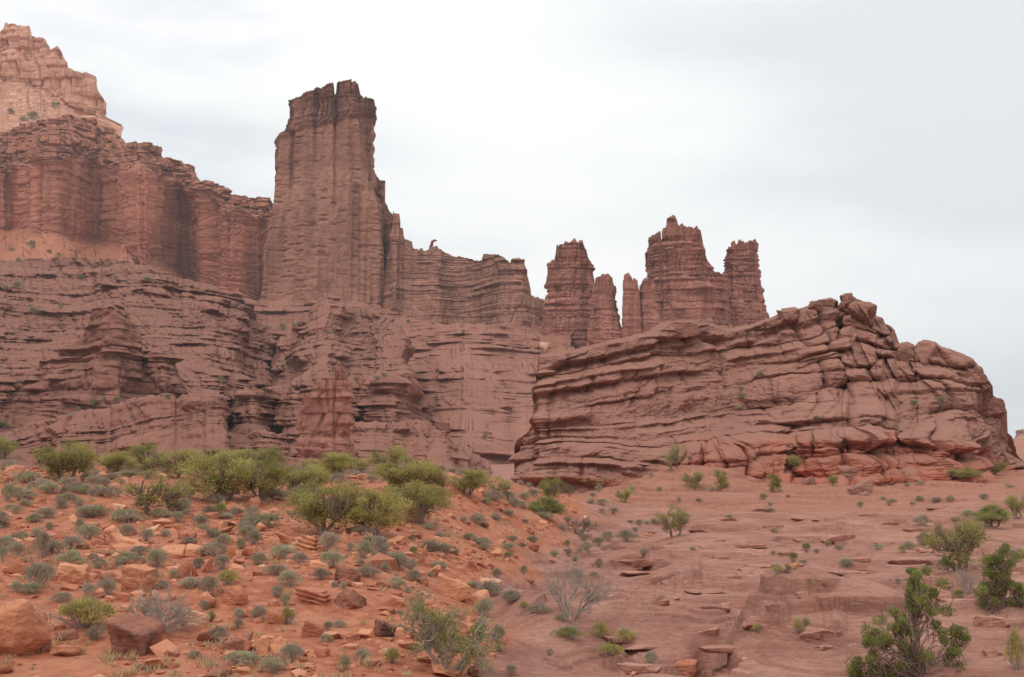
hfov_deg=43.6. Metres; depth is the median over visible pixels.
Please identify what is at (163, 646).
rubble
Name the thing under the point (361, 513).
juniper
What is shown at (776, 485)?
juniper
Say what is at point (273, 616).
rock
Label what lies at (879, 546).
sagebrush
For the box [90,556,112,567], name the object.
sagebrush
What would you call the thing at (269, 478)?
juniper
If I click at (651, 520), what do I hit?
sagebrush
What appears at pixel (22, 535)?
sagebrush
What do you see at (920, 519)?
sagebrush
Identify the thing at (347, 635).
rock
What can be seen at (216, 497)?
sagebrush
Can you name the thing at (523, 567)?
sagebrush
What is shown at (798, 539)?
rock ledge
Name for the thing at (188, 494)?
sagebrush
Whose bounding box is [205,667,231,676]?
rock
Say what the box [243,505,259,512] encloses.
sagebrush
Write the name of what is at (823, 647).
rock ledge
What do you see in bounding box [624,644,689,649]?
rock ledge
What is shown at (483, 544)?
sagebrush
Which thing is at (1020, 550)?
shrub
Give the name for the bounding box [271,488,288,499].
sagebrush
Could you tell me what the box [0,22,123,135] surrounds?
mesa
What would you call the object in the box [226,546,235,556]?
rock
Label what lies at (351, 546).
sagebrush
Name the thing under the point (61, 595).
sagebrush
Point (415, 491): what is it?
juniper
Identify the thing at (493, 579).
boulder
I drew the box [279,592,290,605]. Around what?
sagebrush
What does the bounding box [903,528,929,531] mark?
rock ledge
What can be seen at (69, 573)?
boulder
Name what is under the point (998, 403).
boulder
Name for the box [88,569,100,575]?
rock
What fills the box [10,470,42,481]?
sagebrush
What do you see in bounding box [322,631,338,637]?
rock
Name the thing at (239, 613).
sagebrush
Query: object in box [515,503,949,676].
rock chips
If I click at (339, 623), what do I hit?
sagebrush
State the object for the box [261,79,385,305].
rock tower
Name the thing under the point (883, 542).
rock ledge
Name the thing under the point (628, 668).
rock ledge
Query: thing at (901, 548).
shrub
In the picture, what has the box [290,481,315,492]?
sagebrush
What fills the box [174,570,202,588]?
sagebrush
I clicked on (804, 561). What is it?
sagebrush
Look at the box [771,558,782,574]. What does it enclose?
shrub
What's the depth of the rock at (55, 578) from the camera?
32.05 m
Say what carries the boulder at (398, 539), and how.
on the ground at (775, 646)
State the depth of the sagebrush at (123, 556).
34.94 m
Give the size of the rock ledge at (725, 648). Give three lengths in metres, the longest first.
1.336 x 1.202 x 0.153 m
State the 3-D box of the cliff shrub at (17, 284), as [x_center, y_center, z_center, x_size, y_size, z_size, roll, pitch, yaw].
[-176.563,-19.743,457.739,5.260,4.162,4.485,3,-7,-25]
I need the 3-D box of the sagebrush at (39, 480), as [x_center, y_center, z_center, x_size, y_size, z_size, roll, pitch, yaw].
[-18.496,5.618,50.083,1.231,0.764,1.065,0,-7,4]
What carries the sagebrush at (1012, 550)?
on the ground at (775, 646)
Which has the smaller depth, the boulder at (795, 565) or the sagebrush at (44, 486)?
the boulder at (795, 565)
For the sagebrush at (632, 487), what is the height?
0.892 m
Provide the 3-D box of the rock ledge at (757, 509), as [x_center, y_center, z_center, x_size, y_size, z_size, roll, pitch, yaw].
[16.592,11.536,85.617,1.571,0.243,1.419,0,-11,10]
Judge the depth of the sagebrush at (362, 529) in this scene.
40.99 m
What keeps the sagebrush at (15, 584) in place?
on the ground at (775, 646)
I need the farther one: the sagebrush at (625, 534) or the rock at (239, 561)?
the sagebrush at (625, 534)
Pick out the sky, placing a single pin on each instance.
(872, 151)
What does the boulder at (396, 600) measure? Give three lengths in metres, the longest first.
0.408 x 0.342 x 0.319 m
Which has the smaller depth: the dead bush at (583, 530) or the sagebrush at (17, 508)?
the sagebrush at (17, 508)
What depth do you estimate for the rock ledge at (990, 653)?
24.78 m
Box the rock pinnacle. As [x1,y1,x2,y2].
[292,363,355,471]
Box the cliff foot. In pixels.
[242,297,574,464]
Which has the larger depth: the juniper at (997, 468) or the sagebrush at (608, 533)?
the juniper at (997, 468)
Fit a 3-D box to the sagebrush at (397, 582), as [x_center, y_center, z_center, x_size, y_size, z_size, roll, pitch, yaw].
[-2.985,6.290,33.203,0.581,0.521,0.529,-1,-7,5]
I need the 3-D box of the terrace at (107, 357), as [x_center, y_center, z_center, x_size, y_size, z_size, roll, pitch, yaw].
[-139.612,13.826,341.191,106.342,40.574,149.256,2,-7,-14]
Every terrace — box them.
[0,256,285,395]
[0,306,189,432]
[0,393,237,474]
[219,386,303,438]
[225,430,372,475]
[270,293,434,425]
[350,420,491,475]
[351,372,430,424]
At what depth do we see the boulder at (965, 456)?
112.63 m
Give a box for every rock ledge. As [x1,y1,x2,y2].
[602,635,635,642]
[615,559,637,564]
[617,662,662,674]
[619,571,651,575]
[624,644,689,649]
[631,558,668,567]
[658,600,669,605]
[660,579,708,586]
[666,596,679,599]
[684,590,730,593]
[688,529,710,532]
[698,605,730,610]
[698,627,718,636]
[698,644,735,653]
[700,546,713,548]
[719,518,737,520]
[720,602,744,607]
[727,575,741,578]
[735,544,766,548]
[735,568,765,573]
[741,549,765,552]
[741,616,766,627]
[744,564,774,567]
[751,508,769,511]
[764,525,783,527]
[765,603,781,609]
[777,552,798,555]
[785,562,803,567]
[791,517,818,520]
[792,538,802,541]
[794,591,808,597]
[798,626,842,641]
[814,579,827,584]
[815,645,833,650]
[820,534,854,542]
[826,571,869,574]
[848,556,870,561]
[859,514,878,515]
[873,541,893,544]
[882,523,898,524]
[887,560,932,565]
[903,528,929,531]
[915,549,933,551]
[925,507,945,508]
[937,594,952,598]
[939,598,976,602]
[972,615,1009,627]
[982,650,1002,657]
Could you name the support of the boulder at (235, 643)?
on the ground at (775, 646)
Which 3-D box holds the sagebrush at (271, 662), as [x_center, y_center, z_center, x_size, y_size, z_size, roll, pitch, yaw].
[-4.530,6.131,24.107,0.656,0.514,0.463,-4,-8,31]
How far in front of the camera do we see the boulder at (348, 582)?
32.26 m
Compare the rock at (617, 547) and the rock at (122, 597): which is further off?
the rock at (617, 547)
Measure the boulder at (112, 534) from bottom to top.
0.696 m
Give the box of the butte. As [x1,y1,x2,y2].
[1015,429,1023,437]
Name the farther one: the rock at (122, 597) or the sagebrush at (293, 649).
the rock at (122, 597)
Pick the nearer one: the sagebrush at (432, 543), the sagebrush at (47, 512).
the sagebrush at (432, 543)
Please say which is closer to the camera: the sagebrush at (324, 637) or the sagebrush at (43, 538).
the sagebrush at (324, 637)
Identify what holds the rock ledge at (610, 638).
on the ground at (775, 646)
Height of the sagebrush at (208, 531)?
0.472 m
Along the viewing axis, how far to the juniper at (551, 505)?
60.57 m
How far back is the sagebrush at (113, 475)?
55.31 m
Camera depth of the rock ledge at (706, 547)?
57.49 m
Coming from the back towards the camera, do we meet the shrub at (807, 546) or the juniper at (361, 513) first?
the shrub at (807, 546)
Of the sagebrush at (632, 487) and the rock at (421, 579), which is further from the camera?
the sagebrush at (632, 487)
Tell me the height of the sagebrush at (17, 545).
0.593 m
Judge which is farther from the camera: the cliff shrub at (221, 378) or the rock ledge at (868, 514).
the cliff shrub at (221, 378)
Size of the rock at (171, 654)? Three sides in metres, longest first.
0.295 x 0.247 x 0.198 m
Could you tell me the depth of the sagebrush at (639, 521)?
75.14 m
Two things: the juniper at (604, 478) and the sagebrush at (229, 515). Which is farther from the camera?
the juniper at (604, 478)
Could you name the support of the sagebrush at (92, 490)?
on the ground at (775, 646)
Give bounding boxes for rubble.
[0,464,598,676]
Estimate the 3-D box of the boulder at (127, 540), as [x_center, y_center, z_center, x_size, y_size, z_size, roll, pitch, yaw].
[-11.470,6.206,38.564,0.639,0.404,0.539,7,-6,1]
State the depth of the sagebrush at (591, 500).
86.48 m
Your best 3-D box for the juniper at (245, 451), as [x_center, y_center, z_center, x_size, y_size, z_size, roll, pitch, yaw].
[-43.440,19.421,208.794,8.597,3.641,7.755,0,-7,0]
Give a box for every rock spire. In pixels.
[540,238,594,348]
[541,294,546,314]
[587,273,621,345]
[621,273,641,337]
[639,277,660,332]
[645,215,733,327]
[723,239,768,326]
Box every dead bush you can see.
[538,554,622,621]
[565,516,592,535]
[949,566,980,594]
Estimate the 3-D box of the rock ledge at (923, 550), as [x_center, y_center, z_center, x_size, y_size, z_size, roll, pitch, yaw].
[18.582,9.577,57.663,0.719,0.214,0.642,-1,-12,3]
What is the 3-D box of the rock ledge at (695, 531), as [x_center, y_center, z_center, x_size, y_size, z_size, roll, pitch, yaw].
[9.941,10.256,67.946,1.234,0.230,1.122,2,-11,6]
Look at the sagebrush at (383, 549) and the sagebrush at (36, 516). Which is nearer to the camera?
the sagebrush at (383, 549)
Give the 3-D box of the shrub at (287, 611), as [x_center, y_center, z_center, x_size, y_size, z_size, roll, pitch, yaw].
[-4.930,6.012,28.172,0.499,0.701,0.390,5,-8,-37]
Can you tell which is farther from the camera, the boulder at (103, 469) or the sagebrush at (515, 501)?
the boulder at (103, 469)
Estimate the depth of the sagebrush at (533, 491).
66.02 m
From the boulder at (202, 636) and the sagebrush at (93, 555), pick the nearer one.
the boulder at (202, 636)
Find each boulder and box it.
[0,599,49,655]
[4,511,16,519]
[24,537,35,552]
[33,495,46,504]
[40,612,51,652]
[57,562,89,584]
[91,538,109,544]
[95,466,106,473]
[96,550,110,555]
[103,525,123,542]
[107,613,163,656]
[112,503,126,509]
[119,605,130,612]
[120,564,156,592]
[122,537,138,544]
[148,524,159,531]
[152,518,173,525]
[160,544,186,557]
[171,523,186,529]
[173,559,198,576]
[177,530,196,539]
[180,609,210,625]
[184,543,202,556]
[196,628,213,641]
[200,556,214,572]
[220,520,236,532]
[222,586,247,605]
[223,631,253,652]
[237,633,250,652]
[242,546,256,556]
[243,606,261,616]
[247,496,260,507]
[256,522,267,530]
[256,635,269,651]
[270,636,287,653]
[274,531,296,545]
[294,586,331,604]
[295,534,320,550]
[301,620,323,637]
[334,566,361,581]
[334,589,366,609]
[337,578,351,586]
[338,531,347,539]
[374,620,396,636]
[388,535,406,543]
[390,595,404,606]
[428,565,441,575]
[432,662,460,676]
[433,536,451,545]
[434,420,449,433]
[437,572,470,601]
[467,666,481,676]
[468,589,490,603]
[479,578,501,582]
[489,548,502,559]
[526,542,539,551]
[539,342,549,352]
[587,332,605,344]
[657,321,699,338]
[675,659,697,676]
[776,310,790,319]
[784,443,794,454]
[789,562,798,569]
[801,476,815,484]
[808,299,834,313]
[837,465,857,481]
[841,294,854,306]
[847,478,872,494]
[855,302,876,320]
[859,491,868,495]
[896,343,915,364]
[896,467,914,475]
[914,342,937,365]
[958,451,972,461]
[989,397,1004,417]
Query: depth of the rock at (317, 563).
34.47 m
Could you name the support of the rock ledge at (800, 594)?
on the ground at (775, 646)
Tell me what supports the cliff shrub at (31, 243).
on the cliff
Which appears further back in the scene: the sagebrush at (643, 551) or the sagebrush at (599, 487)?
the sagebrush at (599, 487)
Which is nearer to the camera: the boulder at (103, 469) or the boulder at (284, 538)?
the boulder at (284, 538)
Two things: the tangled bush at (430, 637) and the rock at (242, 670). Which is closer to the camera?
the rock at (242, 670)
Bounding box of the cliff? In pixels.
[0,114,272,300]
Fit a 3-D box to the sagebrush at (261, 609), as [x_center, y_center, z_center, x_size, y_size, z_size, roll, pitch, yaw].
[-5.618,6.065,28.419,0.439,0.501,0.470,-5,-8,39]
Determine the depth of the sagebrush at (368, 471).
69.66 m
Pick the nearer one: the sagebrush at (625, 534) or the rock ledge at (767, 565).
the rock ledge at (767, 565)
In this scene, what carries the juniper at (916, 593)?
on the ground at (775, 646)
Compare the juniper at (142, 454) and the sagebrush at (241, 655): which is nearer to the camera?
the sagebrush at (241, 655)
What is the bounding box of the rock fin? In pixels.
[377,177,542,326]
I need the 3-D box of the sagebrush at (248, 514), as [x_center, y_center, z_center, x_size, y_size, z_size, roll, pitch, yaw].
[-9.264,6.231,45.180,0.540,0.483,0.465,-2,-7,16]
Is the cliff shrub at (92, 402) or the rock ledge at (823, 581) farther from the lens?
the cliff shrub at (92, 402)
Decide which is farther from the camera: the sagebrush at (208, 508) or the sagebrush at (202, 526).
the sagebrush at (208, 508)
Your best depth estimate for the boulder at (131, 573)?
31.26 m
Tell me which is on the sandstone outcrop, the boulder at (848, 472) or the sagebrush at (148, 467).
the boulder at (848, 472)
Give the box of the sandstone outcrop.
[508,293,1023,494]
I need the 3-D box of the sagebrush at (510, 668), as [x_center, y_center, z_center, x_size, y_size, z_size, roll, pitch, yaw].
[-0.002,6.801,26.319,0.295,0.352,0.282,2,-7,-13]
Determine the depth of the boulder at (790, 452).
114.45 m
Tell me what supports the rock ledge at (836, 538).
on the ground at (775, 646)
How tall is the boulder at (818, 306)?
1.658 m
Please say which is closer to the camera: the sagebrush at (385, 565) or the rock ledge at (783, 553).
the sagebrush at (385, 565)
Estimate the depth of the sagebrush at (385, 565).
35.59 m
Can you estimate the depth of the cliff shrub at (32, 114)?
931.01 m
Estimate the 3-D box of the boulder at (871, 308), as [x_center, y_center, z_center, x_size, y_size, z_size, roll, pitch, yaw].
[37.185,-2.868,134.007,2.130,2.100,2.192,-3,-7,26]
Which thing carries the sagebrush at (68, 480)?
on the ground at (775, 646)
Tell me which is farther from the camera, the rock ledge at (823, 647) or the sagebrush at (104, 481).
the sagebrush at (104, 481)
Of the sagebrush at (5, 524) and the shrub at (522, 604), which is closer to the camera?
the shrub at (522, 604)
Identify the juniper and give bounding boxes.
[0,436,20,458]
[30,438,100,479]
[96,450,143,472]
[115,465,193,514]
[125,442,173,471]
[141,444,203,477]
[174,449,258,500]
[202,447,221,455]
[224,447,261,461]
[231,450,293,500]
[250,445,288,465]
[275,474,369,534]
[279,460,333,492]
[304,451,359,479]
[341,487,415,535]
[348,456,370,471]
[363,441,408,476]
[370,454,445,490]
[379,476,456,523]
[419,471,452,490]
[447,468,492,496]
[485,475,513,496]
[528,495,568,518]
[538,476,564,498]
[559,481,574,493]
[581,477,615,484]
[612,487,632,502]
[653,501,691,536]
[660,443,684,470]
[680,471,704,487]
[713,469,729,487]
[766,473,781,490]
[787,454,810,475]
[827,473,838,485]
[845,563,971,676]
[904,513,991,570]
[945,467,981,479]
[968,502,1013,526]
[968,540,1023,615]
[988,458,1009,474]
[1003,492,1023,518]
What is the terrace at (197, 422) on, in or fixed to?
on the ground at (775, 646)
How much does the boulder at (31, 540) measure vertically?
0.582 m
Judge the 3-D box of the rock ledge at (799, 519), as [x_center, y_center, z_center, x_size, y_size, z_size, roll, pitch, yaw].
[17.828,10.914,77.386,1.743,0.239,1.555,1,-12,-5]
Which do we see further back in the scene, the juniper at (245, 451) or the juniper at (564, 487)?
the juniper at (245, 451)
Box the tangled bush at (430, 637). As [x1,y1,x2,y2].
[387,586,505,676]
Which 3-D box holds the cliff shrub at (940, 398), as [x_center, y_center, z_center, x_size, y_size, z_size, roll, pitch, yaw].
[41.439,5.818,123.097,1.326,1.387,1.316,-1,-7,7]
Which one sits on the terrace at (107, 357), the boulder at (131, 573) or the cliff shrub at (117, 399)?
the cliff shrub at (117, 399)
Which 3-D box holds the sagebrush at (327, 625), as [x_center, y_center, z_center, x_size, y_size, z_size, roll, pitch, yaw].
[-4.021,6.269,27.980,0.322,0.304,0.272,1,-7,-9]
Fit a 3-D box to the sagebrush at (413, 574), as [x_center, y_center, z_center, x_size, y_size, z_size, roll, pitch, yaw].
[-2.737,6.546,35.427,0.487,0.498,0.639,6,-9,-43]
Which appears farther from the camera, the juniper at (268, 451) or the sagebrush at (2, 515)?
the juniper at (268, 451)
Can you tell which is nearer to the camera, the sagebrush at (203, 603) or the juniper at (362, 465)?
the sagebrush at (203, 603)
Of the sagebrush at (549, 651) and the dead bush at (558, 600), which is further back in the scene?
the dead bush at (558, 600)
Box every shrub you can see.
[0,419,11,428]
[11,281,23,288]
[20,114,28,120]
[24,109,39,119]
[26,240,35,247]
[28,306,41,312]
[37,583,120,629]
[89,398,98,405]
[112,395,122,403]
[122,576,206,634]
[206,609,216,620]
[212,500,226,511]
[216,375,225,382]
[216,562,245,584]
[279,322,286,329]
[279,600,299,624]
[357,532,380,542]
[384,643,402,662]
[409,545,418,553]
[503,548,512,559]
[518,599,528,607]
[550,620,591,640]
[563,537,571,546]
[588,613,611,636]
[592,535,603,546]
[595,638,624,656]
[611,622,639,643]
[750,619,761,632]
[754,370,763,377]
[759,491,768,498]
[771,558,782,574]
[785,564,792,573]
[788,549,797,561]
[789,613,803,633]
[802,542,810,552]
[897,542,907,552]
[936,552,956,571]
[937,394,948,405]
[950,586,964,596]
[1002,602,1023,670]
[1017,546,1023,556]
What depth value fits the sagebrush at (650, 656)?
29.27 m
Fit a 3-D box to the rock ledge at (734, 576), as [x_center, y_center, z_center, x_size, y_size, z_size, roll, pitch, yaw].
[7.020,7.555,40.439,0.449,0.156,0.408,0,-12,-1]
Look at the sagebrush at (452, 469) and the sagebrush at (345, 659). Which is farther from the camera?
the sagebrush at (452, 469)
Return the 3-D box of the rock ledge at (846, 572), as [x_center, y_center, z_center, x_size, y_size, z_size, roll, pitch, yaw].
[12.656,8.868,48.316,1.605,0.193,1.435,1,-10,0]
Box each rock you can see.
[0,664,13,673]
[2,477,8,483]
[48,645,80,655]
[50,574,57,580]
[55,629,76,640]
[60,584,79,590]
[69,514,77,521]
[76,544,89,548]
[84,588,105,598]
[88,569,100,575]
[99,572,117,579]
[105,595,113,601]
[113,592,129,601]
[139,664,148,669]
[143,657,166,667]
[151,593,176,601]
[164,650,179,657]
[200,591,210,600]
[203,595,216,608]
[204,512,222,518]
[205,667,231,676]
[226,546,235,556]
[228,563,244,572]
[233,558,244,563]
[235,667,250,674]
[236,579,247,587]
[266,610,285,624]
[270,600,279,606]
[309,559,328,569]
[314,646,328,656]
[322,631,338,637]
[332,630,359,639]
[353,582,362,587]
[358,628,375,637]
[361,658,380,665]
[376,581,389,587]
[378,648,387,655]
[399,641,418,648]
[409,629,420,638]
[414,576,427,584]
[416,597,434,605]
[416,656,431,663]
[418,544,426,566]
[460,548,473,555]
[467,560,477,570]
[476,560,484,566]
[478,522,488,526]
[524,578,534,582]
[525,529,534,533]
[539,520,548,527]
[614,545,625,549]
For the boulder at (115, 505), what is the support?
on the ground at (775, 646)
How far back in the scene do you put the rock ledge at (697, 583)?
39.81 m
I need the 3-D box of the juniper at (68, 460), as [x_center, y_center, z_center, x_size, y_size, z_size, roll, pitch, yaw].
[-18.833,5.226,54.397,3.015,2.165,2.862,0,-7,0]
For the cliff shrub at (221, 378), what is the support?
on the terrace at (208, 334)
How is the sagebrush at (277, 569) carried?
on the ground at (775, 646)
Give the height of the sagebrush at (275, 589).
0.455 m
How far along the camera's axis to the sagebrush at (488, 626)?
29.58 m
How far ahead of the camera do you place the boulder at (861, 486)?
99.12 m
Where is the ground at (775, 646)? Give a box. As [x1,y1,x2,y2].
[0,438,1023,676]
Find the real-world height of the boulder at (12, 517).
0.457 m
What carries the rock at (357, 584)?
on the ground at (775, 646)
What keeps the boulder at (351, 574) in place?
on the ground at (775, 646)
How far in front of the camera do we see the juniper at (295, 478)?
52.05 m
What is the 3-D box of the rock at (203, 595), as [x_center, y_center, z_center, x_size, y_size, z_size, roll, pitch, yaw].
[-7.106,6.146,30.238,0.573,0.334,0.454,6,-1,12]
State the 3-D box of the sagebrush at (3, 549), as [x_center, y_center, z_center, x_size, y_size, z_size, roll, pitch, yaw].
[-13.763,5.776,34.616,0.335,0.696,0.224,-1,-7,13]
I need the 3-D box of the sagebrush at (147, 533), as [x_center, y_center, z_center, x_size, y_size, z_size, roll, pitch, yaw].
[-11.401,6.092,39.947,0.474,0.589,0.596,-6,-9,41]
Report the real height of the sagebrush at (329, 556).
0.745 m
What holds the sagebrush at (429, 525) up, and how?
on the ground at (775, 646)
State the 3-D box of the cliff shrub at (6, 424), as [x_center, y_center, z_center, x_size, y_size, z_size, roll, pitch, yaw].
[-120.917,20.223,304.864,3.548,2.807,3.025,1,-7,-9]
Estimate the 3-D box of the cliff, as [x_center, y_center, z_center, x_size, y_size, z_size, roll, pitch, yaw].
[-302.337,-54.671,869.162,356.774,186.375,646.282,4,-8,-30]
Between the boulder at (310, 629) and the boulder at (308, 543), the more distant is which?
the boulder at (308, 543)
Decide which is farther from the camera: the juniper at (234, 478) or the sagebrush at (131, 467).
the sagebrush at (131, 467)
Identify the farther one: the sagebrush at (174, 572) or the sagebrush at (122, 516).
the sagebrush at (122, 516)
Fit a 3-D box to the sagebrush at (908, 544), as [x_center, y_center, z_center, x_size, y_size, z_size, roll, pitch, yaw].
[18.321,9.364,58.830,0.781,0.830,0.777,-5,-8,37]
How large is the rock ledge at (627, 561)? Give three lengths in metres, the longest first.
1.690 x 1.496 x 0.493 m
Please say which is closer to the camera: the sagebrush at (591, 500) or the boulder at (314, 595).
the boulder at (314, 595)
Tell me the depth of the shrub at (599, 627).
32.22 m
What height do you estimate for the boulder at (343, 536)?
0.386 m
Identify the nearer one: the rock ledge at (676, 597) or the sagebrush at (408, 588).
the sagebrush at (408, 588)
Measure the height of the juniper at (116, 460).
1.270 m
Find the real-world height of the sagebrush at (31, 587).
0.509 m
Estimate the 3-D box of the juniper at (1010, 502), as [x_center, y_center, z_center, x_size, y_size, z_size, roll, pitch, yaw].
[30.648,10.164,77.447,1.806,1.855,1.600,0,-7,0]
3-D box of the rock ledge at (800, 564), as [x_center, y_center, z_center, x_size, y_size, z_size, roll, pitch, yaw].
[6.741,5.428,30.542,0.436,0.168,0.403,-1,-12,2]
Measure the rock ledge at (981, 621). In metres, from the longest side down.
0.691 x 0.606 x 0.410 m
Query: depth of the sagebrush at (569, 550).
53.79 m
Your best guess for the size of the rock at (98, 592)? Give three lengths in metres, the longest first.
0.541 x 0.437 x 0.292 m
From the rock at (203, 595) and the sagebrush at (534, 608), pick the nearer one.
the rock at (203, 595)
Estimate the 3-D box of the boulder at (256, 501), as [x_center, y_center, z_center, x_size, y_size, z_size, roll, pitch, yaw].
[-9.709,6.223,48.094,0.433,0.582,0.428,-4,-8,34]
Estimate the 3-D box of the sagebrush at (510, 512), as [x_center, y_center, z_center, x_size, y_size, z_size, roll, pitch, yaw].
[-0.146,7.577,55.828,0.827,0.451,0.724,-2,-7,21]
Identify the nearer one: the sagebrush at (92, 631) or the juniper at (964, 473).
the sagebrush at (92, 631)
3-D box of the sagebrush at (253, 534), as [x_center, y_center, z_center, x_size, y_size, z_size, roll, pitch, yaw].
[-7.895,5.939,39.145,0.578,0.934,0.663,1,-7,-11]
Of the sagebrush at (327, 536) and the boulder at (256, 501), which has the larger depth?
the boulder at (256, 501)
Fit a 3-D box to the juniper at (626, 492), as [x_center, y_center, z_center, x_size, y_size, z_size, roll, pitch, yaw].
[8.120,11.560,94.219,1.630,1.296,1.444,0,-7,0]
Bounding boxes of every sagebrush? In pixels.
[0,453,16,468]
[0,507,10,524]
[0,520,9,526]
[0,533,18,549]
[0,541,8,561]
[1,477,16,500]
[1,504,13,509]
[5,539,27,556]
[7,577,21,591]
[9,529,29,539]
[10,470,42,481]
[10,485,24,495]
[11,489,37,499]
[11,504,21,513]
[16,543,59,586]
[17,496,34,506]
[19,578,49,593]
[24,510,42,521]
[26,477,52,489]
[28,529,51,556]
[29,513,43,521]
[30,525,42,535]
[32,504,60,518]
[33,478,61,493]
[43,539,66,553]
[43,589,75,602]
[44,520,52,529]
[50,493,69,500]
[52,497,68,508]
[53,541,86,562]
[58,475,77,485]
[59,491,78,499]
[60,482,69,493]
[61,534,86,547]
[67,481,81,491]
[70,478,91,493]
[73,496,86,505]
[73,501,115,516]
[73,518,102,539]
[74,514,84,527]
[75,503,96,516]
[79,471,91,478]
[81,579,96,595]
[82,624,107,640]
[83,473,105,485]
[87,487,95,495]
[89,552,97,558]
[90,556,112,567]
[91,470,101,474]
[91,479,124,496]
[95,569,117,594]
[100,478,110,483]
[101,471,126,479]
[106,505,143,519]
[108,548,146,564]
[110,507,143,522]
[113,469,140,476]
[113,558,121,568]
[118,478,125,483]
[118,515,136,535]
[123,464,140,471]
[129,544,149,554]
[136,463,153,471]
[139,529,155,540]
[140,470,157,478]
[144,542,172,567]
[148,506,172,518]
[151,579,169,588]
[160,527,171,536]
[168,509,186,522]
[169,568,179,578]
[171,499,191,510]
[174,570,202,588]
[176,496,191,504]
[180,534,198,543]
[181,509,191,514]
[182,487,194,497]
[186,644,201,657]
[191,507,209,524]
[192,555,204,569]
[195,523,210,529]
[197,530,228,555]
[197,572,221,596]
[199,503,218,512]
[199,597,208,609]
[203,493,228,503]
[204,524,223,536]
[204,621,235,642]
[206,526,218,537]
[210,531,235,543]
[210,644,262,665]
[213,552,229,569]
[217,511,235,518]
[218,486,239,499]
[227,497,243,513]
[232,617,243,628]
[235,609,245,617]
[236,520,256,528]
[236,536,246,548]
[237,515,257,524]
[237,520,256,538]
[238,520,255,531]
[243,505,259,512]
[243,511,255,518]
[244,520,262,544]
[249,601,267,618]
[250,547,270,564]
[251,505,283,526]
[251,554,259,564]
[254,648,286,673]
[263,563,288,575]
[266,488,285,499]
[268,539,297,558]
[270,584,283,597]
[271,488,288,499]
[275,566,303,587]
[276,639,304,660]
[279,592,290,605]
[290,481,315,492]
[290,542,309,562]
[310,567,332,579]
[313,631,333,642]
[317,526,341,550]
[318,547,346,567]
[322,619,333,629]
[329,470,348,482]
[331,577,338,586]
[332,615,346,627]
[338,581,347,589]
[338,650,351,669]
[344,468,357,474]
[345,540,354,549]
[351,525,377,533]
[353,532,374,557]
[353,640,373,659]
[355,557,365,565]
[357,559,382,576]
[363,470,377,474]
[363,474,378,481]
[369,534,393,551]
[376,545,390,553]
[379,548,406,561]
[379,560,392,571]
[386,571,406,588]
[390,545,411,569]
[401,553,417,569]
[404,585,413,593]
[405,566,422,581]
[409,534,417,539]
[420,537,442,551]
[421,522,435,529]
[426,571,434,576]
[429,541,459,555]
[430,559,447,566]
[433,463,446,471]
[435,528,447,536]
[444,466,457,473]
[460,516,467,522]
[462,532,477,539]
[467,577,480,587]
[469,510,488,524]
[472,537,489,544]
[472,591,495,616]
[472,617,490,635]
[476,541,489,549]
[476,578,508,595]
[479,578,496,594]
[480,537,493,544]
[482,483,507,501]
[482,498,490,504]
[488,622,503,640]
[491,567,504,577]
[492,512,502,520]
[492,623,505,640]
[493,643,504,651]
[497,587,520,604]
[500,539,518,549]
[501,489,518,500]
[503,508,517,515]
[506,534,518,541]
[506,661,518,675]
[508,494,521,506]
[517,490,530,499]
[517,499,528,508]
[517,538,526,546]
[520,563,528,573]
[524,595,553,613]
[526,535,539,541]
[528,483,539,496]
[536,509,554,518]
[545,646,554,655]
[549,550,559,556]
[554,610,570,620]
[558,521,568,530]
[563,516,571,521]
[564,548,572,554]
[570,565,583,581]
[580,532,588,540]
[581,541,592,551]
[585,495,594,503]
[594,483,602,491]
[594,558,604,567]
[595,497,609,504]
[600,529,614,540]
[608,506,620,513]
[612,528,640,541]
[627,484,635,491]
[632,519,644,525]
[640,548,649,555]
[641,649,658,663]
[649,515,661,523]
[769,527,778,532]
[797,559,809,563]
[801,616,810,625]
[833,545,842,549]
[838,556,855,566]
[856,501,864,506]
[872,542,883,549]
[894,578,902,583]
[902,541,917,548]
[912,505,932,524]
[915,529,929,544]
[930,496,941,502]
[945,494,954,500]
[960,506,975,518]
[978,493,989,498]
[1010,544,1022,555]
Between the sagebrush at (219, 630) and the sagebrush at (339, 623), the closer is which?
the sagebrush at (219, 630)
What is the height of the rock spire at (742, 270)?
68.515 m
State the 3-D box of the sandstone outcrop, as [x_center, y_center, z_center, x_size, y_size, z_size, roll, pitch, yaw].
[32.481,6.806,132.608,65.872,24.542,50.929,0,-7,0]
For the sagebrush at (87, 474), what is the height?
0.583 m
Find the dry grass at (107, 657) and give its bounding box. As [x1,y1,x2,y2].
[0,468,614,676]
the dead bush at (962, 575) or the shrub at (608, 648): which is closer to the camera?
the shrub at (608, 648)
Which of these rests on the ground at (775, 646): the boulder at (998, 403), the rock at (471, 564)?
the rock at (471, 564)
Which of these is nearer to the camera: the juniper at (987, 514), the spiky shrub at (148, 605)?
the spiky shrub at (148, 605)
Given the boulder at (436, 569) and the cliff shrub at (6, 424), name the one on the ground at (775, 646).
the boulder at (436, 569)
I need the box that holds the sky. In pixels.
[0,0,1023,437]
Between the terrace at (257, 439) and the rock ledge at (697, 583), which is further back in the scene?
the terrace at (257, 439)
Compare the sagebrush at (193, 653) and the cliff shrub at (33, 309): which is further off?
the cliff shrub at (33, 309)
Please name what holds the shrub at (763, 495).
on the ground at (775, 646)
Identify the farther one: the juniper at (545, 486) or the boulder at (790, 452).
the boulder at (790, 452)

